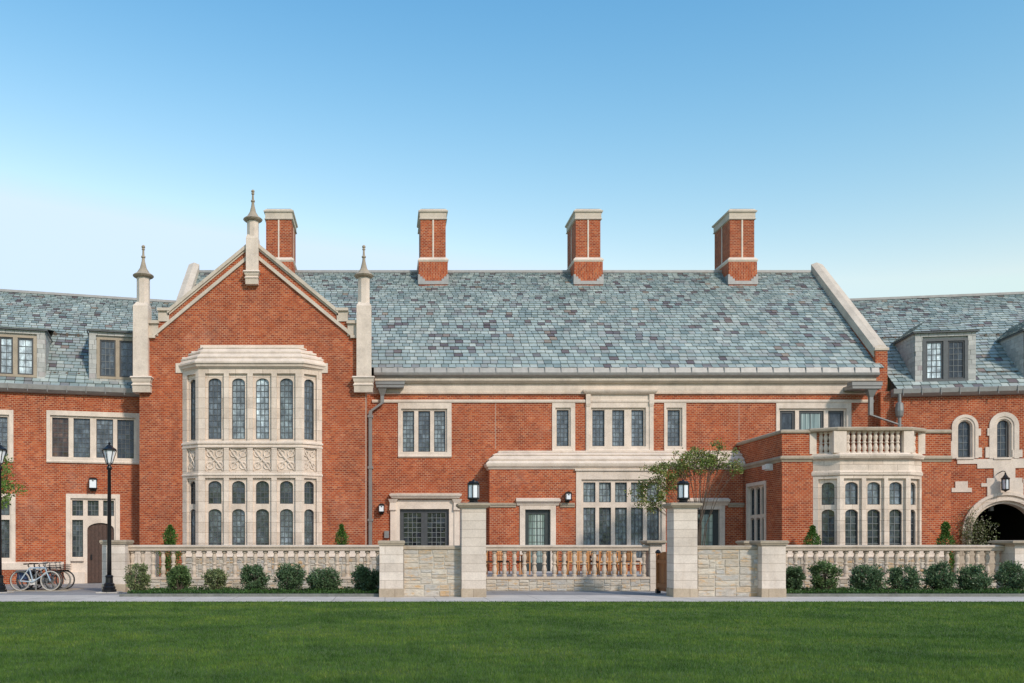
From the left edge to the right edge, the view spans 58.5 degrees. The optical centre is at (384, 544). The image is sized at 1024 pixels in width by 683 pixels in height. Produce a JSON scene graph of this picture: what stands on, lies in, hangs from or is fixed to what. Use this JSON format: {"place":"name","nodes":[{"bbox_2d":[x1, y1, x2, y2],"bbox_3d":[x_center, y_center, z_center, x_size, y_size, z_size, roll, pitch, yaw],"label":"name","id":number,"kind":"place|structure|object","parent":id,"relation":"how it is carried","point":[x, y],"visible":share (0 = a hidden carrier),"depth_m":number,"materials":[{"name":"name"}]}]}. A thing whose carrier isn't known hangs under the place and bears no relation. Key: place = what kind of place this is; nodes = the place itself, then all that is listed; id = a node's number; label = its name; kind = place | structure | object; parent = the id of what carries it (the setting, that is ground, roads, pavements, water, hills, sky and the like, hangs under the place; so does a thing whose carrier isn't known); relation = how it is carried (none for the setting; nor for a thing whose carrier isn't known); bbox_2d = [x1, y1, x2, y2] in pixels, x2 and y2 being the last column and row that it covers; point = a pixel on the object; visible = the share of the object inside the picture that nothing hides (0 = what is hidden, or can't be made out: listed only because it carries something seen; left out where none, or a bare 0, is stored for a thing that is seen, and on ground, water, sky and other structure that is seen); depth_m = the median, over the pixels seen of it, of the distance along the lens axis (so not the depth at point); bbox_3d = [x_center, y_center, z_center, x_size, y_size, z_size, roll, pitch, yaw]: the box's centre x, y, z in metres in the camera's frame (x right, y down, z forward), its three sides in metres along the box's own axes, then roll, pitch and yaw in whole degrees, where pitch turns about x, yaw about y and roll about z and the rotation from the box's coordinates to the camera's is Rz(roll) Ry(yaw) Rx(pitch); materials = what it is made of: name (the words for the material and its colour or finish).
{"place":"outdoors","nodes":[
{"label":"outdoors","id":0,"kind":"place"},
{"bbox_2d":[99,540,133,591],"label":"stone pier","id":1,"kind":"structure","parent":0,"point":[120,554],"depth_m":30.50,"materials":[{"name":"stone"}]},
{"bbox_2d":[0,583,665,594],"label":"courtyard paving","id":2,"kind":"structure","parent":0,"point":[91,588],"depth_m":30.28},
{"bbox_2d":[0,443,13,592],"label":"lamp post","id":3,"kind":"object","parent":2,"relation":"on","point":[3,589],"visible":1,"depth_m":29.96,"materials":[{"name":"black metal"}]},
{"bbox_2d":[1,454,30,508],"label":"young tree","id":4,"kind":"object","parent":2,"relation":"on","point":[4,486],"visible":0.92,"depth_m":32.31,"materials":[{"name":"green plant"}]},
{"bbox_2d":[7,573,83,590],"bbox_3d":[-12.150,1.288,32.000,2.300,0.623,1.800,0,0,0],"label":"bicycle rack","id":5,"kind":"object","parent":2,"relation":"on","point":[43,589],"visible":0.48,"depth_m":31.25,"materials":[{"name":"metal"}]},
{"bbox_2d":[10,562,59,590],"bbox_3d":[-12.120,1.094,31.180,1.740,0.989,0.579,0,2,-1],"label":"bicycle","id":6,"kind":"object","parent":5,"relation":"on","point":[23,574],"visible":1,"depth_m":31.17,"materials":[{"name":"grey metal"}]},
{"bbox_2d":[9,563,60,589],"bbox_3d":[-12.198,1.093,31.403,1.740,0.988,0.579,0,2,-8],"label":"bicycle","id":7,"kind":"object","parent":5,"relation":"on","point":[42,578],"visible":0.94,"depth_m":31.42,"materials":[{"name":"grey metal"}]},
{"bbox_2d":[16,562,62,589],"bbox_3d":[-12.148,1.094,31.665,1.740,0.988,0.579,0,-3,6],"label":"bicycle","id":8,"kind":"object","parent":5,"relation":"on","point":[38,582],"visible":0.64,"depth_m":31.64,"materials":[{"name":"grey metal"}]},
{"bbox_2d":[18,562,60,588],"bbox_3d":[-12.297,1.094,32.101,1.740,0.989,0.579,0,-3,7],"label":"bicycle","id":9,"kind":"object","parent":5,"relation":"on","point":[43,584],"visible":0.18,"depth_m":32.12,"materials":[{"name":"grey metal"}]},
{"bbox_2d":[21,562,70,589],"bbox_3d":[-11.999,1.093,31.848,1.740,0.989,0.579,0,1,-6],"label":"bicycle","id":10,"kind":"object","parent":5,"relation":"on","point":[38,575],"visible":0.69,"depth_m":31.87,"materials":[{"name":"grey metal"}]},
{"bbox_2d":[26,561,74,588],"bbox_3d":[-11.999,1.094,32.275,1.740,0.988,0.579,0,3,-3],"label":"bicycle","id":11,"kind":"object","parent":5,"relation":"on","point":[64,579],"visible":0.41,"depth_m":32.29,"materials":[{"name":"grey metal"}]},
{"bbox_2d":[96,442,122,592],"bbox_3d":[-9.190,-0.915,30.000,0.720,5.030,0.600,0,0,0],"label":"lamp post","id":12,"kind":"object","parent":2,"relation":"on","point":[108,450],"visible":1,"depth_m":29.94,"materials":[{"name":"black metal"}]},
{"bbox_2d":[134,551,158,576],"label":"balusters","id":13,"kind":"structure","parent":2,"relation":"on","point":[147,561],"depth_m":34.00,"materials":[{"name":"beige stone"}]},
{"bbox_2d":[156,524,181,576],"bbox_3d":[-7.972,0.408,33.405,1.025,2.384,0.962,0,0,-43],"label":"conifer","id":14,"kind":"object","parent":2,"relation":"on","point":[169,531],"visible":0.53,"depth_m":33.30,"materials":[{"name":"green plant"}]},
{"bbox_2d":[126,585,378,593],"bbox_3d":[-4.090,1.460,29.239,7.912,0.267,2.803,0,0,0],"label":"ground cover","id":15,"kind":"object","parent":2,"relation":"on","point":[236,590],"visible":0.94,"depth_m":28.17,"materials":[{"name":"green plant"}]},
{"bbox_2d":[122,562,151,590],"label":"shrub","id":16,"kind":"object","parent":15,"relation":"on","point":[142,577],"visible":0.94,"depth_m":29.07,"materials":[{"name":"green plant"}]},
{"bbox_2d":[165,564,193,590],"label":"shrub","id":17,"kind":"object","parent":15,"relation":"on","point":[178,577],"visible":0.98,"depth_m":29.09,"materials":[{"name":"green plant"}]},
{"bbox_2d":[201,567,228,590],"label":"shrub","id":18,"kind":"object","parent":15,"relation":"on","point":[217,576],"visible":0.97,"depth_m":29.09,"materials":[{"name":"green plant"}]},
{"bbox_2d":[239,563,271,590],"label":"shrub","id":19,"kind":"object","parent":15,"relation":"on","point":[250,578],"visible":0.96,"depth_m":29.08,"materials":[{"name":"green plant"}]},
{"bbox_2d":[272,562,306,589],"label":"shrub","id":20,"kind":"object","parent":15,"relation":"on","point":[294,576],"visible":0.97,"depth_m":29.05,"materials":[{"name":"green plant"}]},
{"bbox_2d":[303,565,342,590],"bbox_3d":[-2.009,1.116,29.175,1.252,0.985,1.082,0,0,20],"label":"shrub","id":21,"kind":"object","parent":15,"relation":"on","point":[322,578],"visible":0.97,"depth_m":28.95,"materials":[{"name":"green plant"}]},
{"bbox_2d":[350,563,378,590],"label":"shrub","id":22,"kind":"object","parent":15,"relation":"on","point":[364,578],"visible":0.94,"depth_m":28.98,"materials":[{"name":"green plant"}]},
{"bbox_2d":[128,545,378,589],"bbox_3d":[-4.481,0.800,31.075,8.924,1.600,0.430,0,0,0],"label":"stone balustrade","id":23,"kind":"object","parent":2,"relation":"on","point":[232,581],"visible":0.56,"depth_m":30.92,"materials":[{"name":"beige stone"}]},
{"bbox_2d":[185,551,375,576],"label":"balusters","id":24,"kind":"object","parent":2,"relation":"on","point":[280,554],"depth_m":33.58,"materials":[{"name":"stone"}]},
{"bbox_2d":[334,523,348,544],"bbox_3d":[-1.700,0.369,35.203,0.798,2.462,0.777,0,0,-40],"label":"conifer","id":25,"kind":"object","parent":2,"relation":"on","point":[341,533],"visible":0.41,"depth_m":35.14,"materials":[{"name":"green plant"}]},
{"bbox_2d":[0,190,1023,583],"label":"college building","id":26,"kind":"structure","parent":2,"relation":"on","point":[252,392],"depth_m":37.90,"materials":[{"name":"brick"}]},
{"bbox_2d":[0,410,12,461],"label":"window","id":27,"kind":"structure","parent":26,"relation":"in","point":[6,416],"depth_m":36.76,"materials":[{"name":"beige stone"}]},
{"bbox_2d":[1,494,15,562],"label":"window","id":28,"kind":"structure","parent":26,"relation":"in","point":[8,515],"depth_m":36.78,"materials":[{"name":"beige stone"}]},
{"bbox_2d":[46,410,138,463],"bbox_3d":[-12.173,-4.479,37.604,3.697,2.154,0.275,0,0,-14],"label":"window","id":29,"kind":"structure","parent":26,"relation":"in","point":[71,436],"depth_m":37.59,"materials":[{"name":"beige stone"}]},
{"bbox_2d":[89,477,97,490],"bbox_3d":[-12.130,-2.527,37.395,0.339,0.548,0.339,0,0,-14],"label":"wall lantern","id":30,"kind":"object","parent":26,"relation":"attached to","point":[92,483],"depth_m":37.27,"materials":[{"name":"white glass"}]},
{"bbox_2d":[176,345,327,544],"bbox_3d":[-5.476,-3.307,36.640,6.249,9.814,0.879,0,0,0],"label":"bay window","id":31,"kind":"structure","parent":26,"relation":"in","point":[252,443],"depth_m":36.50,"materials":[{"name":"beige stone"}]},
{"bbox_2d":[378,503,384,513],"bbox_3d":[-0.149,-1.543,38.440,0.262,0.455,0.320,0,0,0],"label":"wall lantern","id":32,"kind":"object","parent":26,"relation":"attached to","point":[381,507],"depth_m":38.31,"materials":[{"name":"white glass"}]},
{"bbox_2d":[384,531,388,537],"bbox_3d":[0.071,-0.450,38.540,0.202,0.300,0.120,0,0,0],"label":"meter box","id":33,"kind":"object","parent":26,"relation":"attached to","point":[386,534],"visible":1,"depth_m":38.48,"materials":[{"name":"grey metal"}]},
{"bbox_2d":[398,403,451,456],"bbox_3d":[1.705,-4.926,38.663,2.295,2.337,0.275,0,0,0],"label":"window","id":34,"kind":"structure","parent":26,"relation":"in","point":[424,429],"depth_m":38.65,"materials":[{"name":"beige stone"}]},
{"bbox_2d":[552,403,574,450],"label":"window","id":35,"kind":"structure","parent":26,"relation":"in","point":[563,414],"depth_m":38.65,"materials":[{"name":"beige stone"}]},
{"bbox_2d":[565,491,571,501],"bbox_3d":[7.678,-2.017,37.740,0.258,0.448,0.320,0,0,0],"label":"wall lantern","id":36,"kind":"object","parent":26,"relation":"attached to","point":[568,496],"depth_m":37.61,"materials":[{"name":"white glass"}]},
{"bbox_2d":[582,389,657,450],"bbox_3d":[10.055,-5.320,38.580,3.192,2.653,0.440,0,0,0],"label":"window","id":37,"kind":"structure","parent":26,"relation":"in","point":[608,426],"depth_m":38.63,"materials":[{"name":"beige stone"}]},
{"bbox_2d":[575,469,667,563],"bbox_3d":[9.928,-1.188,37.950,3.889,4.011,0.300,0,0,0],"label":"window","id":38,"kind":"structure","parent":26,"relation":"in","point":[605,515],"depth_m":38.01,"materials":[{"name":"beige stone"}]},
{"bbox_2d":[664,403,686,450],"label":"window","id":39,"kind":"structure","parent":26,"relation":"in","point":[674,413],"depth_m":38.65,"materials":[{"name":"beige stone"}]},
{"bbox_2d":[746,480,765,540],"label":"window","id":40,"kind":"structure","parent":26,"relation":"in","point":[755,491],"depth_m":36.88,"materials":[{"name":"beige stone"}]},
{"bbox_2d":[776,403,850,430],"bbox_3d":[18.378,-5.269,38.663,3.217,1.651,0.275,0,0,0],"label":"window","id":41,"kind":"structure","parent":26,"relation":"in","point":[789,416],"depth_m":38.70,"materials":[{"name":"beige stone"}]},
{"bbox_2d":[811,453,924,544],"bbox_3d":[18.380,-0.933,34.002,4.500,5.065,0.764,0,0,0],"label":"bay window","id":42,"kind":"structure","parent":26,"relation":"in","point":[859,498],"depth_m":33.94,"materials":[{"name":"beige stone"}]},
{"bbox_2d":[951,414,981,458],"bbox_3d":[24.265,-4.516,37.688,1.248,1.866,0.270,0,0,9],"label":"window","id":43,"kind":"structure","parent":26,"relation":"in","point":[965,434],"depth_m":37.65,"materials":[{"name":"beige stone"}]},
{"bbox_2d":[951,506,1001,544],"bbox_3d":[24.506,0.181,37.381,1.886,3.641,0.551,0,0,15],"label":"shrub","id":44,"kind":"object","parent":26,"relation":"attached to","point":[976,541],"visible":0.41,"depth_m":37.36,"materials":[{"name":"green plant"}]},
{"bbox_2d":[997,471,1009,491],"bbox_3d":[25.548,-2.628,37.190,0.314,0.879,0.487,0,0,-23],"label":"arch lantern","id":45,"kind":"object","parent":26,"relation":"attached to","point":[1005,482],"visible":1,"depth_m":37.03,"materials":[{"name":"black metal"}]},
{"bbox_2d":[985,412,1022,458],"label":"window","id":46,"kind":"structure","parent":26,"relation":"in","point":[997,430],"depth_m":37.42,"materials":[{"name":"beige stone"}]},
{"bbox_2d":[486,545,649,590],"bbox_3d":[6.084,0.800,31.425,6.369,1.600,0.430,0,0,0],"label":"stone balustrade","id":47,"kind":"object","parent":2,"relation":"on","point":[554,582],"visible":0.88,"depth_m":31.24,"materials":[{"name":"beige stone"}]},
{"bbox_2d":[487,571,811,576],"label":"terrace","id":48,"kind":"structure","parent":2,"relation":"on","point":[548,573],"depth_m":33.56,"materials":[{"name":"beige stone"}]},
{"bbox_2d":[486,551,497,574],"bbox_3d":[3.910,0.640,33.207,0.440,0.920,0.440,0,0,21],"label":"terrace chair","id":49,"kind":"object","parent":48,"relation":"on","point":[487,561],"visible":0.38,"depth_m":33.33,"materials":[{"name":"brown wood"}]},
{"bbox_2d":[496,551,509,573],"bbox_3d":[4.459,0.640,34.219,0.440,0.920,0.440,0,0,-17],"label":"terrace chair","id":50,"kind":"object","parent":48,"relation":"on","point":[500,560],"visible":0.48,"depth_m":34.07,"materials":[{"name":"brown wood"}]},
{"bbox_2d":[496,555,526,573],"bbox_3d":[4.602,0.730,33.396,1.200,0.740,0.792,0,0,0],"label":"terrace table","id":51,"kind":"object","parent":48,"relation":"on","point":[511,555],"visible":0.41,"depth_m":33.04,"materials":[{"name":"brown wood"}]},
{"bbox_2d":[516,551,529,574],"bbox_3d":[5.104,0.640,33.405,0.440,0.920,0.440,0,0,-16],"label":"terrace chair","id":52,"kind":"object","parent":48,"relation":"on","point":[528,557],"visible":0.56,"depth_m":33.24,"materials":[{"name":"brown wood"}]},
{"bbox_2d":[556,551,567,574],"bbox_3d":[6.625,0.640,33.601,0.440,0.920,0.440,0,0,4],"label":"terrace chair","id":53,"kind":"object","parent":48,"relation":"on","point":[557,561],"visible":0.59,"depth_m":33.41,"materials":[{"name":"brown wood"}]},
{"bbox_2d":[566,551,579,574],"bbox_3d":[6.854,0.640,32.880,0.440,0.920,0.440,0,0,0],"label":"terrace chair","id":54,"kind":"object","parent":48,"relation":"on","point":[569,561],"visible":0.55,"depth_m":32.66,"materials":[{"name":"brown wood"}]},
{"bbox_2d":[560,554,591,573],"bbox_3d":[7.248,0.730,33.796,1.200,0.740,0.792,0,0,0],"label":"terrace table","id":55,"kind":"object","parent":48,"relation":"on","point":[590,555],"visible":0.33,"depth_m":34.10,"materials":[{"name":"brown wood"}]},
{"bbox_2d":[577,551,588,574],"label":"terrace chair","id":56,"kind":"object","parent":48,"relation":"on","point":[587,561],"visible":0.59,"depth_m":32.67,"materials":[{"name":"brown wood"}]},
{"bbox_2d":[596,551,610,574],"bbox_3d":[7.970,0.640,32.880,0.440,0.920,0.440,0,0,-3],"label":"terrace chair","id":57,"kind":"object","parent":48,"relation":"on","point":[599,561],"visible":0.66,"depth_m":32.67,"materials":[{"name":"brown wood"}]},
{"bbox_2d":[591,554,627,574],"bbox_3d":[8.412,0.730,33.796,1.200,0.740,0.792,0,0,0],"label":"terrace table","id":58,"kind":"object","parent":48,"relation":"on","point":[597,555],"visible":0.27,"depth_m":33.44,"materials":[{"name":"brown wood"}]},
{"bbox_2d":[606,551,620,574],"bbox_3d":[8.334,0.640,32.880,0.440,0.920,0.440,0,0,2],"label":"terrace chair","id":59,"kind":"object","parent":48,"relation":"on","point":[619,558],"visible":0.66,"depth_m":32.67,"materials":[{"name":"brown wood"}]},
{"bbox_2d":[616,551,631,574],"bbox_3d":[8.924,0.640,33.603,0.440,0.920,0.440,0,0,-10],"label":"terrace chair","id":60,"kind":"object","parent":48,"relation":"on","point":[629,557],"visible":0.59,"depth_m":33.47,"materials":[{"name":"brown wood"}]},
{"bbox_2d":[630,560,640,573],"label":"terrace chair","id":61,"kind":"object","parent":48,"relation":"on","point":[639,562],"visible":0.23,"depth_m":34.05,"materials":[{"name":"brown wood"}]},
{"bbox_2d":[624,438,745,544],"bbox_3d":[11.675,-1.511,35.060,4.602,5.233,1.996,0,0,0],"label":"tree","id":62,"kind":"object","parent":48,"relation":"on","point":[684,465],"visible":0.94,"depth_m":34.86,"materials":[{"name":"green plant"}]},
{"bbox_2d":[639,540,666,590],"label":"stone pier","id":63,"kind":"structure","parent":2,"relation":"on","point":[655,545],"depth_m":31.20,"materials":[{"name":"stone"}]},
{"bbox_2d":[655,550,666,592],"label":"wooden gate","id":64,"kind":"structure","parent":2,"relation":"on","point":[661,571],"depth_m":29.39,"materials":[{"name":"brown wood"}]},
{"bbox_2d":[735,541,749,544],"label":"stone pier","id":65,"kind":"structure","parent":2,"relation":"on","point":[742,542],"depth_m":30.71,"materials":[{"name":"stone"}]},
{"bbox_2d":[802,524,823,544],"bbox_3d":[15.968,0.417,33.597,1.009,2.366,0.981,0,0,0],"label":"conifer","id":66,"kind":"object","parent":2,"relation":"on","point":[812,534],"visible":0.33,"depth_m":33.52,"materials":[{"name":"green plant"}]},
{"bbox_2d":[787,551,943,576],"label":"balusters","id":67,"kind":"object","parent":2,"relation":"on","point":[850,562],"depth_m":32.68,"materials":[{"name":"stone"}]},
{"bbox_2d":[786,545,1004,589],"bbox_3d":[17.129,0.800,31.075,8.470,1.600,0.430,0,0,0],"label":"stone balustrade","id":68,"kind":"object","parent":2,"relation":"on","point":[843,581],"visible":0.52,"depth_m":30.99,"materials":[{"name":"beige stone"}]},
{"bbox_2d":[786,586,1023,593],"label":"ground cover","id":69,"kind":"object","parent":2,"relation":"on","point":[850,590],"visible":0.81,"depth_m":28.16,"materials":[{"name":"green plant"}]},
{"bbox_2d":[786,564,806,590],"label":"shrub","id":70,"kind":"object","parent":69,"relation":"on","point":[795,576],"visible":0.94,"depth_m":29.05,"materials":[{"name":"green plant"}]},
{"bbox_2d":[807,559,843,589],"bbox_3d":[14.258,1.032,29.220,1.091,1.155,0.911,0,0,0],"label":"shrub","id":71,"kind":"object","parent":69,"relation":"on","point":[819,579],"visible":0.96,"depth_m":29.08,"materials":[{"name":"green plant"}]},
{"bbox_2d":[848,563,889,590],"bbox_3d":[15.638,1.091,29.174,1.210,1.036,1.018,0,0,0],"label":"shrub","id":72,"kind":"object","parent":69,"relation":"on","point":[873,577],"visible":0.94,"depth_m":29.03,"materials":[{"name":"green plant"}]},
{"bbox_2d":[885,563,924,590],"bbox_3d":[16.866,1.093,29.187,1.054,1.031,1.093,0,0,44],"label":"shrub","id":73,"kind":"object","parent":69,"relation":"on","point":[897,578],"visible":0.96,"depth_m":29.04,"materials":[{"name":"green plant"}]},
{"bbox_2d":[921,560,957,590],"bbox_3d":[17.979,1.020,29.232,1.149,1.178,1.016,0,0,0],"label":"shrub","id":74,"kind":"object","parent":69,"relation":"on","point":[933,578],"visible":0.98,"depth_m":29.01,"materials":[{"name":"green plant"}]},
{"bbox_2d":[954,563,994,592],"bbox_3d":[19.117,1.093,29.169,1.304,1.032,1.120,0,0,0],"label":"shrub","id":75,"kind":"object","parent":69,"relation":"on","point":[979,580],"visible":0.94,"depth_m":29.02,"materials":[{"name":"green plant"}]},
{"bbox_2d":[991,560,1023,590],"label":"shrub","id":76,"kind":"object","parent":69,"relation":"on","point":[1007,577],"visible":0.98,"depth_m":29.02,"materials":[{"name":"green plant"}]},
{"bbox_2d":[934,521,959,569],"bbox_3d":[20.553,0.359,32.992,0.860,2.482,0.876,0,0,-30],"label":"conifer","id":77,"kind":"object","parent":2,"relation":"on","point":[945,533],"visible":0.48,"depth_m":32.92,"materials":[{"name":"green plant"}]},
{"bbox_2d":[953,551,994,576],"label":"balusters","id":78,"kind":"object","parent":2,"relation":"on","point":[981,560],"depth_m":33.20,"materials":[{"name":"stone"}]},
{"bbox_2d":[378,540,404,596],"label":"stone pier","id":79,"kind":"structure","parent":0,"point":[390,568],"depth_m":27.45,"materials":[{"name":"stone"}]},
{"bbox_2d":[456,503,489,596],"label":"stone pier","id":80,"kind":"structure","parent":0,"point":[473,543],"depth_m":27.45,"materials":[{"name":"stone"}]},
{"bbox_2d":[467,479,479,502],"bbox_3d":[2.734,-1.660,27.800,0.400,0.740,0.400,0,0,0],"label":"pier lantern","id":81,"kind":"object","parent":80,"relation":"on","point":[473,490],"visible":0.97,"depth_m":27.66,"materials":[{"name":"black metal"}]},
{"bbox_2d":[0,600,1023,682],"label":"lawn","id":82,"kind":"structure","parent":0,"point":[437,650],"depth_m":14.66,"materials":[{"name":"plant"}]},
{"bbox_2d":[0,595,1023,601],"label":"path","id":83,"kind":"structure","parent":0,"point":[490,598],"depth_m":26.78,"materials":[{"name":"concrete"}]},
{"bbox_2d":[119,594,378,596],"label":"kerb","id":84,"kind":"structure","parent":83,"relation":"on","point":[248,595],"depth_m":27.72,"materials":[{"name":"grey concrete"}]},
{"bbox_2d":[403,545,460,596],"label":"garden wall","id":85,"kind":"structure","parent":83,"relation":"on","point":[431,570],"depth_m":27.78,"materials":[{"name":"stone"}]},
{"bbox_2d":[697,545,757,596],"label":"garden wall","id":86,"kind":"structure","parent":83,"relation":"on","point":[727,570],"depth_m":27.77,"materials":[{"name":"stone"}]},
{"bbox_2d":[786,594,1023,596],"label":"kerb","id":87,"kind":"structure","parent":83,"relation":"on","point":[904,595],"depth_m":27.72,"materials":[{"name":"grey concrete"}]},
{"bbox_2d":[0,0,1023,299],"label":"sky","id":88,"kind":"structure","parent":0,"point":[879,144],"materials":[{"name":"blue"}]},
{"bbox_2d":[662,503,702,596],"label":"stone pier","id":89,"kind":"structure","parent":0,"point":[681,549],"depth_m":27.45,"materials":[{"name":"stone"}]},
{"bbox_2d":[677,479,689,502],"bbox_3d":[9.211,-1.660,27.800,0.400,0.740,0.400,0,0,0],"label":"pier lantern","id":90,"kind":"object","parent":89,"relation":"on","point":[683,491],"visible":0.98,"depth_m":27.66,"materials":[{"name":"black metal"}]},
{"bbox_2d":[749,540,788,596],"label":"stone pier","id":91,"kind":"structure","parent":0,"point":[771,574],"depth_m":27.45,"materials":[{"name":"stone"}]},
{"bbox_2d":[988,540,1023,574],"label":"stone pier","id":92,"kind":"structure","parent":0,"point":[1013,551],"depth_m":30.47,"materials":[{"name":"stone"}]}
]}

